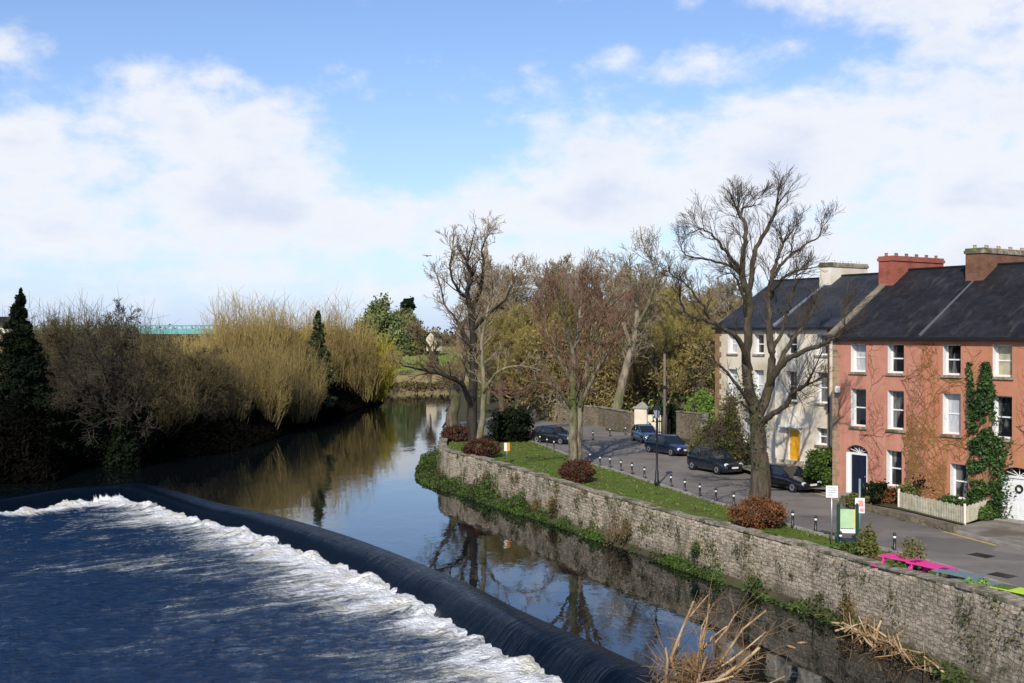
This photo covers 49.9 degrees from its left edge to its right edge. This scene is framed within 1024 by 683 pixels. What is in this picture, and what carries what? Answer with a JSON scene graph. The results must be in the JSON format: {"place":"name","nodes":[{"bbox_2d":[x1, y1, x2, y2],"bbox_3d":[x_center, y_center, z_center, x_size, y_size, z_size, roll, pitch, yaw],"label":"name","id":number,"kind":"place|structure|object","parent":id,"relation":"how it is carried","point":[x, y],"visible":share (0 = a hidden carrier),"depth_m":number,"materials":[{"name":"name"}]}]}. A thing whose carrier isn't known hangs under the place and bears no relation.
{"place":"outdoors","nodes":[
{"label":"outdoors","id":0,"kind":"place"},
{"bbox_2d":[45,297,163,446],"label":"bare tree","id":1,"kind":"object","parent":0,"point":[109,378],"visible":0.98,"depth_m":94.47,"materials":[{"name":"brown plant"}]},
{"bbox_2d":[107,416,143,469],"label":"ivy clump","id":2,"kind":"object","parent":1,"relation":"attached to","point":[125,454],"visible":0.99,"depth_m":95.15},
{"bbox_2d":[0,495,562,682],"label":"river below weir","id":3,"kind":"structure","parent":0,"point":[119,589],"depth_m":49.77,"materials":[{"name":"liquid"}]},
{"bbox_2d":[0,483,679,682],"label":"weir","id":4,"kind":"object","parent":3,"relation":"on","point":[565,656],"visible":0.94,"depth_m":52.66,"materials":[{"name":"liquid"}]},
{"bbox_2d":[636,571,797,682],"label":"dead branch pile","id":5,"kind":"object","parent":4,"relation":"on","point":[696,672],"visible":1,"depth_m":36.23,"materials":[{"name":"plant"}]},
{"bbox_2d":[99,336,521,475],"bbox_3d":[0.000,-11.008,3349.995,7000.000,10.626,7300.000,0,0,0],"label":"ground","id":6,"kind":"structure","parent":0,"point":[400,378],"depth_m":253.02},
{"bbox_2d":[0,287,76,451],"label":"conifer","id":7,"kind":"object","parent":6,"relation":"on","point":[24,363],"visible":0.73,"depth_m":91.38,"materials":[{"name":"green plant"}]},
{"bbox_2d":[0,312,98,395],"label":"bare tree","id":8,"kind":"object","parent":6,"relation":"on","point":[51,334],"visible":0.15,"depth_m":106.73,"materials":[{"name":"brown plant"}]},
{"bbox_2d":[0,292,128,382],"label":"thicket","id":9,"kind":"object","parent":6,"relation":"on","point":[43,313],"depth_m":116.46,"materials":[{"name":"brown plant"}]},
{"bbox_2d":[46,404,107,463],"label":"ivy clump","id":10,"kind":"object","parent":6,"relation":"on","point":[83,448],"visible":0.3,"depth_m":96.37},
{"bbox_2d":[37,334,120,418],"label":"thicket","id":11,"kind":"object","parent":6,"relation":"on","point":[55,384],"visible":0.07,"depth_m":102.59,"materials":[{"name":"brown plant"}]},
{"bbox_2d":[32,287,140,355],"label":"thicket","id":12,"kind":"object","parent":6,"relation":"on","point":[79,319],"visible":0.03,"depth_m":121.20,"materials":[{"name":"brown plant"}]},
{"bbox_2d":[37,312,153,388],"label":"bare tree","id":13,"kind":"object","parent":6,"relation":"on","point":[70,327],"visible":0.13,"depth_m":108.80,"materials":[{"name":"brown plant"}]},
{"bbox_2d":[60,326,167,415],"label":"bare tree","id":14,"kind":"object","parent":6,"relation":"on","point":[138,374],"visible":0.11,"depth_m":104.45,"materials":[{"name":"brown plant"}]},
{"bbox_2d":[48,295,185,390],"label":"thicket","id":15,"kind":"object","parent":6,"relation":"on","point":[148,335],"visible":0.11,"depth_m":119.39,"materials":[{"name":"brown plant"}]},
{"bbox_2d":[81,394,162,466],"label":"ivy clump","id":16,"kind":"object","parent":6,"relation":"on","point":[105,426],"visible":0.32,"depth_m":97.59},
{"bbox_2d":[40,325,225,344],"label":"girder bridge","id":17,"kind":"structure","parent":6,"relation":"on","point":[182,331],"depth_m":289.96,"materials":[{"name":"teal paint"}]},
{"bbox_2d":[97,333,187,437],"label":"bare tree","id":18,"kind":"object","parent":6,"relation":"on","point":[152,357],"visible":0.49,"depth_m":107.75,"materials":[{"name":"brown plant"}]},
{"bbox_2d":[115,363,210,440],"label":"thicket","id":19,"kind":"object","parent":6,"relation":"on","point":[183,405],"visible":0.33,"depth_m":108.42,"materials":[{"name":"brown plant"}]},
{"bbox_2d":[0,366,383,484],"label":"undergrowth","id":20,"kind":"object","parent":6,"relation":"on","point":[36,457],"visible":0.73,"depth_m":104.51,"materials":[{"name":"plant"}]},
{"bbox_2d":[151,345,232,412],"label":"bare tree","id":21,"kind":"object","parent":6,"relation":"on","point":[192,361],"visible":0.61,"depth_m":116.42,"materials":[{"name":"brown plant"}]},
{"bbox_2d":[157,374,236,429],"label":"thicket","id":22,"kind":"object","parent":6,"relation":"on","point":[204,408],"visible":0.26,"depth_m":115.69,"materials":[{"name":"brown plant"}]},
{"bbox_2d":[155,340,260,430],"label":"willow","id":23,"kind":"object","parent":6,"relation":"on","point":[242,400],"visible":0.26,"depth_m":119.57,"materials":[{"name":"brown plant"}]},
{"bbox_2d":[184,332,295,429],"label":"willow","id":24,"kind":"object","parent":6,"relation":"on","point":[269,393],"visible":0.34,"depth_m":126.94,"materials":[{"name":"brown plant"}]},
{"bbox_2d":[28,315,455,346],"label":"distant wood","id":25,"kind":"object","parent":6,"relation":"on","point":[447,342],"visible":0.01,"depth_m":357.43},
{"bbox_2d":[184,284,301,374],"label":"willow","id":26,"kind":"object","parent":6,"relation":"on","point":[244,328],"visible":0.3,"depth_m":147.58,"materials":[{"name":"beige plant"}]},
{"bbox_2d":[229,289,326,371],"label":"willow","id":27,"kind":"object","parent":6,"relation":"on","point":[303,336],"visible":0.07,"depth_m":156.38,"materials":[{"name":"beige plant"}]},
{"bbox_2d":[262,328,330,422],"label":"willow","id":28,"kind":"object","parent":6,"relation":"on","point":[302,368],"visible":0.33,"depth_m":139.82,"materials":[{"name":"brown plant"}]},
{"bbox_2d":[275,365,323,423],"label":"thicket","id":29,"kind":"object","parent":6,"relation":"on","point":[297,408],"visible":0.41,"depth_m":134.81,"materials":[{"name":"brown plant"}]},
{"bbox_2d":[304,310,338,412],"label":"conifer","id":30,"kind":"object","parent":6,"relation":"on","point":[318,336],"visible":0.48,"depth_m":149.44,"materials":[{"name":"green plant"}]},
{"bbox_2d":[294,280,381,395],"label":"willow","id":31,"kind":"object","parent":6,"relation":"on","point":[341,335],"visible":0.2,"depth_m":177.17,"materials":[{"name":"beige plant"}]},
{"bbox_2d":[324,330,390,402],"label":"willow","id":32,"kind":"object","parent":6,"relation":"on","point":[352,377],"visible":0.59,"depth_m":174.59,"materials":[{"name":"brown plant"}]},
{"bbox_2d":[344,327,407,403],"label":"willow","id":33,"kind":"object","parent":6,"relation":"on","point":[386,383],"visible":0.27,"depth_m":181.45,"materials":[{"name":"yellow plant"}]},
{"bbox_2d":[359,292,395,336],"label":"evergreen tree","id":34,"kind":"object","parent":6,"relation":"on","point":[377,305],"visible":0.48,"depth_m":297.64,"materials":[{"name":"green plant"}]},
{"bbox_2d":[365,309,423,356],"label":"evergreen tree","id":35,"kind":"object","parent":6,"relation":"on","point":[393,329],"visible":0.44,"depth_m":293.10,"materials":[{"name":"green plant"}]},
{"bbox_2d":[387,361,485,393],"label":"reed bank","id":36,"kind":"structure","parent":6,"relation":"on","point":[421,386],"depth_m":219.02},
{"bbox_2d":[438,426,1023,682],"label":"river wall","id":37,"kind":"structure","parent":6,"relation":"on","point":[928,608],"depth_m":45.60,"materials":[{"name":"stone"}]},
{"bbox_2d":[437,437,1023,670],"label":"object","id":38,"kind":"object","parent":37,"relation":"attached to","point":[748,535],"depth_m":50.95,"materials":[{"name":"plant"}]},
{"bbox_2d":[827,253,971,501],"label":"red house","id":39,"kind":"structure","parent":6,"relation":"on","point":[912,298],"depth_m":62.24,"materials":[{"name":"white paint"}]},
{"bbox_2d":[848,343,866,374],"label":"window","id":40,"kind":"structure","parent":39,"relation":"in","point":[858,350],"depth_m":62.76,"materials":[{"name":"white paint"}]},
{"bbox_2d":[848,388,866,429],"bbox_3d":[19.774,3.821,62.434,0.550,2.280,1.240,0,0,-34],"label":"window","id":41,"kind":"structure","parent":39,"relation":"in","point":[858,396],"depth_m":62.78,"materials":[{"name":"white paint"}]},
{"bbox_2d":[852,454,865,492],"bbox_3d":[19.743,7.556,62.551,0.130,2.210,1.060,0,0,-34],"label":"door","id":42,"kind":"structure","parent":39,"relation":"in","point":[858,461],"depth_m":62.61,"materials":[{"name":"blue paint"}]},
{"bbox_2d":[860,344,924,490],"bbox_3d":[20.832,4.705,60.495,0.048,9.123,4.307,0,0,-34],"label":"bare vine","id":43,"kind":"object","parent":39,"relation":"attached to","point":[891,434],"visible":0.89,"depth_m":61.00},
{"bbox_2d":[886,450,901,488],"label":"window","id":44,"kind":"structure","parent":39,"relation":"in","point":[893,459],"depth_m":60.77,"materials":[{"name":"white paint"}]},
{"bbox_2d":[885,344,904,375],"bbox_3d":[21.164,0.998,60.339,0.550,1.750,1.240,0,0,-34],"label":"window","id":45,"kind":"structure","parent":39,"relation":"in","point":[895,351],"depth_m":60.68,"materials":[{"name":"white paint"}]},
{"bbox_2d":[885,390,904,432],"bbox_3d":[21.164,3.833,60.355,0.550,2.280,1.240,0,0,-34],"label":"window","id":46,"kind":"structure","parent":39,"relation":"in","point":[895,398],"depth_m":60.70,"materials":[{"name":"white paint"}]},
{"bbox_2d":[918,245,1023,523],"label":"red house","id":47,"kind":"structure","parent":6,"relation":"on","point":[982,313],"depth_m":57.49,"materials":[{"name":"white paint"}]},
{"bbox_2d":[901,343,978,507],"bbox_3d":[22.532,4.943,57.950,0.052,9.769,4.826,0,0,-34],"label":"bare vine","id":48,"kind":"object","parent":47,"relation":"attached to","point":[932,430],"visible":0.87,"depth_m":58.59,"materials":[{"name":"plant"}]},
{"bbox_2d":[940,344,961,377],"bbox_3d":[23.082,1.015,57.472,0.550,1.750,1.240,0,0,-34],"label":"window","id":49,"kind":"structure","parent":47,"relation":"in","point":[951,352],"depth_m":57.76,"materials":[{"name":"white paint"}]},
{"bbox_2d":[940,393,961,437],"bbox_3d":[23.082,3.850,57.489,0.550,2.280,1.240,0,0,-34],"label":"window","id":50,"kind":"structure","parent":47,"relation":"in","point":[951,402],"depth_m":57.81,"materials":[{"name":"glass"}]},
{"bbox_2d":[950,463,967,501],"bbox_3d":[23.332,7.353,57.135,0.550,1.980,1.230,0,0,-34],"label":"window","id":51,"kind":"structure","parent":47,"relation":"in","point":[958,472],"depth_m":57.48,"materials":[{"name":"white paint"}]},
{"bbox_2d":[947,361,1019,518],"bbox_3d":[23.726,4.988,55.750,0.655,8.025,4.313,0,0,-34],"label":"ivy","id":52,"kind":"object","parent":47,"relation":"attached to","point":[983,404],"visible":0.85,"depth_m":55.55,"materials":[{"name":"green plant"}]},
{"bbox_2d":[990,345,1013,379],"bbox_3d":[24.667,1.029,55.103,0.550,1.750,1.240,0,0,-34],"label":"window","id":53,"kind":"structure","parent":47,"relation":"in","point":[1002,354],"depth_m":55.40,"materials":[{"name":"glass"}]},
{"bbox_2d":[991,396,1013,442],"bbox_3d":[24.667,3.864,55.120,0.550,2.280,1.240,0,0,-34],"label":"window","id":54,"kind":"structure","parent":47,"relation":"in","point":[1005,402],"depth_m":55.36,"materials":[{"name":"white paint"}]},
{"bbox_2d":[1008,478,1023,519],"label":"door","id":55,"kind":"structure","parent":47,"relation":"in","point":[1017,503],"depth_m":54.62,"materials":[{"name":"white paint"}]},
{"bbox_2d":[0,388,956,682],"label":"river","id":56,"kind":"structure","parent":0,"point":[350,474],"depth_m":61.20,"materials":[{"name":"blue liquid"}]},
{"bbox_2d":[812,608,944,674],"bbox_3d":[13.456,11.202,41.278,1.946,1.899,8.370,0,0,-13],"label":"driftwood pile","id":57,"kind":"object","parent":56,"relation":"in","point":[863,633],"visible":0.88,"depth_m":40.41,"materials":[{"name":"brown wood"}]},
{"bbox_2d":[0,0,1023,335],"label":"sky","id":58,"kind":"structure","parent":0,"point":[161,154],"materials":[{"name":"blue"}]},
{"bbox_2d":[457,386,693,444],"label":"riverside ground","id":59,"kind":"structure","parent":0,"point":[492,406],"depth_m":141.56,"materials":[{"name":"soil"}]},
{"bbox_2d":[400,306,485,426],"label":"bare tree","id":60,"kind":"object","parent":59,"relation":"on","point":[455,394],"visible":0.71,"depth_m":103.59,"materials":[{"name":"grey plant"}]},
{"bbox_2d":[451,301,535,410],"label":"bare tree","id":61,"kind":"object","parent":59,"relation":"on","point":[514,312],"visible":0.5,"depth_m":127.43,"materials":[{"name":"brown plant"}]},
{"bbox_2d":[485,403,534,442],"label":"ivy clump","id":62,"kind":"object","parent":59,"relation":"on","point":[503,427],"visible":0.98,"depth_m":95.80,"materials":[{"name":"plant"}]},
{"bbox_2d":[460,251,560,403],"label":"bare tree","id":63,"kind":"object","parent":59,"relation":"on","point":[517,301],"visible":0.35,"depth_m":150.71,"materials":[{"name":"brown plant"}]},
{"bbox_2d":[484,313,550,408],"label":"bare tree","id":64,"kind":"object","parent":59,"relation":"on","point":[510,362],"visible":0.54,"depth_m":125.50,"materials":[{"name":"brown plant"}]},
{"bbox_2d":[504,319,568,420],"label":"bare tree","id":65,"kind":"object","parent":59,"relation":"on","point":[547,418],"visible":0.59,"depth_m":119.40,"materials":[{"name":"brown plant"}]},
{"bbox_2d":[518,297,587,400],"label":"bare tree","id":66,"kind":"object","parent":59,"relation":"on","point":[552,315],"visible":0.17,"depth_m":124.02,"materials":[{"name":"brown plant"}]},
{"bbox_2d":[503,247,607,324],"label":"bare tree","id":67,"kind":"object","parent":59,"relation":"on","point":[555,268],"visible":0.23,"depth_m":155.79,"materials":[{"name":"brown plant"}]},
{"bbox_2d":[559,262,622,383],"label":"bare tree","id":68,"kind":"object","parent":59,"relation":"on","point":[578,285],"visible":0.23,"depth_m":138.77,"materials":[{"name":"brown plant"}]},
{"bbox_2d":[551,403,633,432],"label":"garden wall","id":69,"kind":"structure","parent":59,"relation":"on","point":[614,418],"depth_m":111.27,"materials":[{"name":"grey stone"}]},
{"bbox_2d":[465,300,728,422],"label":"woodland scrub","id":70,"kind":"object","parent":59,"relation":"on","point":[603,395],"visible":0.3,"depth_m":119.81,"materials":[{"name":"plant"}]},
{"bbox_2d":[592,225,676,408],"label":"bare tree","id":71,"kind":"object","parent":59,"relation":"on","point":[622,381],"visible":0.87,"depth_m":111.65,"materials":[{"name":"brown plant"}]},
{"bbox_2d":[606,331,662,403],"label":"bare tree","id":72,"kind":"object","parent":59,"relation":"on","point":[633,374],"visible":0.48,"depth_m":119.65,"materials":[{"name":"brown plant"}]},
{"bbox_2d":[588,262,684,396],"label":"bare tree","id":73,"kind":"object","parent":59,"relation":"on","point":[650,306],"visible":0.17,"depth_m":133.19,"materials":[{"name":"brown plant"}]},
{"bbox_2d":[633,402,661,433],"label":"gate pier","id":74,"kind":"structure","parent":59,"relation":"on","point":[641,412],"depth_m":103.88,"materials":[{"name":"paint"}]},
{"bbox_2d":[631,312,690,403],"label":"bare tree","id":75,"kind":"object","parent":59,"relation":"on","point":[665,329],"visible":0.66,"depth_m":117.81,"materials":[{"name":"brown plant"}]},
{"bbox_2d":[648,403,685,433],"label":"ivy clump","id":76,"kind":"object","parent":59,"relation":"on","point":[671,409],"visible":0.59,"depth_m":103.90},
{"bbox_2d":[651,283,720,404],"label":"bare tree","id":77,"kind":"object","parent":59,"relation":"on","point":[688,325],"visible":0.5,"depth_m":123.55,"materials":[{"name":"brown plant"}]},
{"bbox_2d":[676,411,708,438],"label":"garden wall","id":78,"kind":"structure","parent":59,"relation":"on","point":[682,425],"depth_m":99.03,"materials":[{"name":"brown stone"}]},
{"bbox_2d":[684,387,714,421],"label":"laurel bush","id":79,"kind":"object","parent":59,"relation":"on","point":[700,396],"visible":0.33,"depth_m":99.38,"materials":[{"name":"green plant"}]},
{"bbox_2d":[684,410,734,454],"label":"hedge bush","id":80,"kind":"object","parent":59,"relation":"on","point":[703,431],"visible":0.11,"depth_m":78.54,"materials":[{"name":"green plant"}]},
{"bbox_2d":[696,272,757,325],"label":"bare tree","id":81,"kind":"object","parent":59,"relation":"on","point":[722,304],"visible":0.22,"depth_m":143.54,"materials":[{"name":"brown plant"}]},
{"bbox_2d":[638,162,873,507],"bbox_3d":[12.605,-0.007,58.366,12.746,19.471,10.641,0,0,0],"label":"bare tree","id":82,"kind":"object","parent":59,"relation":"on","point":[760,482],"visible":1,"depth_m":58.62,"materials":[{"name":"brown plant"}]},
{"bbox_2d":[712,277,819,464],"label":"white house","id":83,"kind":"structure","parent":59,"relation":"on","point":[727,348],"depth_m":77.12,"materials":[{"name":"paint"}]},
{"bbox_2d":[799,446,832,489],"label":"laurel bush","id":84,"kind":"object","parent":59,"relation":"on","point":[817,465],"visible":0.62,"depth_m":65.35,"materials":[{"name":"green plant"}]},
{"bbox_2d":[772,260,878,469],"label":"white house","id":85,"kind":"structure","parent":59,"relation":"on","point":[791,447],"depth_m":72.80,"materials":[{"name":"paint"}]},
{"bbox_2d":[839,497,958,532],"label":"garden wall","id":86,"kind":"structure","parent":59,"relation":"on","point":[922,521],"depth_m":54.48,"materials":[{"name":"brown stone"}]},
{"bbox_2d":[897,489,987,524],"bbox_3d":[22.873,8.407,56.350,3.472,1.120,5.478,0,0,-15],"label":"picket fence","id":87,"kind":"object","parent":59,"relation":"on","point":[968,513],"visible":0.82,"depth_m":55.09,"materials":[{"name":"paint"}]},
{"bbox_2d":[425,466,985,682],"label":"bank ledge","id":88,"kind":"object","parent":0,"point":[735,582],"visible":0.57,"depth_m":47.91,"materials":[{"name":"plant"}]},
{"bbox_2d":[414,446,977,682],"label":"bank herbs","id":89,"kind":"object","parent":88,"relation":"on","point":[468,491],"visible":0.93,"depth_m":66.59,"materials":[{"name":"plant"}]},
{"bbox_2d":[446,437,1023,596],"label":"lawn","id":90,"kind":"structure","parent":0,"point":[683,505],"depth_m":66.22,"materials":[{"name":"green plant"}]},
{"bbox_2d":[380,211,538,441],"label":"bare tree","id":91,"kind":"object","parent":90,"relation":"on","point":[470,394],"visible":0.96,"depth_m":95.62,"materials":[{"name":"brown plant"}]},
{"bbox_2d":[461,436,502,457],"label":"clipped bush","id":92,"kind":"object","parent":90,"relation":"on","point":[470,447],"visible":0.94,"depth_m":83.19,"materials":[{"name":"red plant"}]},
{"bbox_2d":[467,267,577,446],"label":"bare tree","id":93,"kind":"object","parent":90,"relation":"on","point":[481,424],"visible":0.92,"depth_m":89.89,"materials":[{"name":"brown plant"}]},
{"bbox_2d":[486,259,651,463],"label":"bare tree","id":94,"kind":"object","parent":90,"relation":"on","point":[576,410],"visible":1,"depth_m":76.81,"materials":[{"name":"brown plant"}]},
{"bbox_2d":[557,459,595,482],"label":"clipped bush","id":95,"kind":"object","parent":90,"relation":"on","point":[571,470],"visible":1,"depth_m":69.07,"materials":[{"name":"red plant"}]},
{"bbox_2d":[724,491,790,529],"bbox_3d":[11.905,8.245,53.397,3.390,1.725,2.881,0,0,0],"label":"clipped bush","id":96,"kind":"object","parent":90,"relation":"on","point":[770,512],"visible":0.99,"depth_m":52.78,"materials":[{"name":"orange plant"}]},
{"bbox_2d":[530,440,1021,587],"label":"lawn kerb","id":97,"kind":"structure","parent":90,"relation":"on","point":[785,523],"depth_m":53.69,"materials":[{"name":"concrete"}]},
{"bbox_2d":[837,503,858,543],"bbox_3d":[14.602,8.067,47.852,0.950,2.100,0.170,0,0,9],"label":"info board","id":98,"kind":"object","parent":90,"relation":"on","point":[847,520],"visible":0.95,"depth_m":47.82,"materials":[{"name":"green paint"}]},
{"bbox_2d":[855,521,878,559],"bbox_3d":[14.585,8.262,45.287,1.010,1.758,1.104,0,0,0],"label":"young shrub","id":99,"kind":"object","parent":90,"relation":"on","point":[866,546],"visible":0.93,"depth_m":45.11,"materials":[{"name":"green plant"}]},
{"bbox_2d":[891,534,927,568],"bbox_3d":[15.356,8.286,42.300,1.421,1.752,0.974,0,0,-16],"label":"potted plant","id":100,"kind":"object","parent":90,"relation":"on","point":[916,550],"visible":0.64,"depth_m":42.21,"materials":[{"name":"green plant"}]},
{"bbox_2d":[455,406,1023,587],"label":"road","id":101,"kind":"structure","parent":0,"point":[806,507],"depth_m":61.73,"materials":[{"name":"asphalt"}]},
{"bbox_2d":[531,425,568,444],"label":"parked car","id":102,"kind":"object","parent":101,"relation":"on","point":[557,434],"visible":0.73,"depth_m":94.42,"materials":[{"name":"grey paint"}]},
{"bbox_2d":[644,433,690,455],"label":"parked car","id":103,"kind":"object","parent":101,"relation":"on","point":[671,444],"visible":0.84,"depth_m":85.49,"materials":[{"name":"blue paint"}]},
{"bbox_2d":[687,446,742,474],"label":"parked car","id":104,"kind":"object","parent":101,"relation":"on","point":[720,460],"visible":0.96,"depth_m":74.08,"materials":[{"name":"black metal"}]},
{"bbox_2d":[769,462,821,492],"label":"parked car","id":105,"kind":"object","parent":101,"relation":"on","point":[788,476],"visible":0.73,"depth_m":65.59,"materials":[{"name":"black paint"}]},
{"bbox_2d":[743,464,825,489],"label":"forecourt","id":106,"kind":"structure","parent":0,"point":[746,466],"depth_m":73.99,"materials":[{"name":"asphalt"}]},
{"bbox_2d":[709,383,743,459],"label":"ivy column","id":107,"kind":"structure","parent":106,"relation":"on","point":[728,424],"depth_m":75.58,"materials":[{"name":"green plant"}]},
{"bbox_2d":[841,495,983,523],"bbox_3d":[21.421,8.793,58.670,3.650,0.001,10.633,0,0,-22],"label":"garden bed","id":108,"kind":"object","parent":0,"point":[895,506],"visible":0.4,"depth_m":56.64,"materials":[{"name":"soil"}]},
{"bbox_2d":[855,478,892,504],"bbox_3d":[19.536,8.197,59.847,2.311,1.491,1.667,0,0,0],"label":"garden shrub","id":109,"kind":"object","parent":108,"relation":"on","point":[872,488],"visible":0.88,"depth_m":59.59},
{"bbox_2d":[818,489,1023,546],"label":"pavement","id":110,"kind":"structure","parent":0,"point":[1008,532],"depth_m":52.30,"materials":[{"name":"concrete"}]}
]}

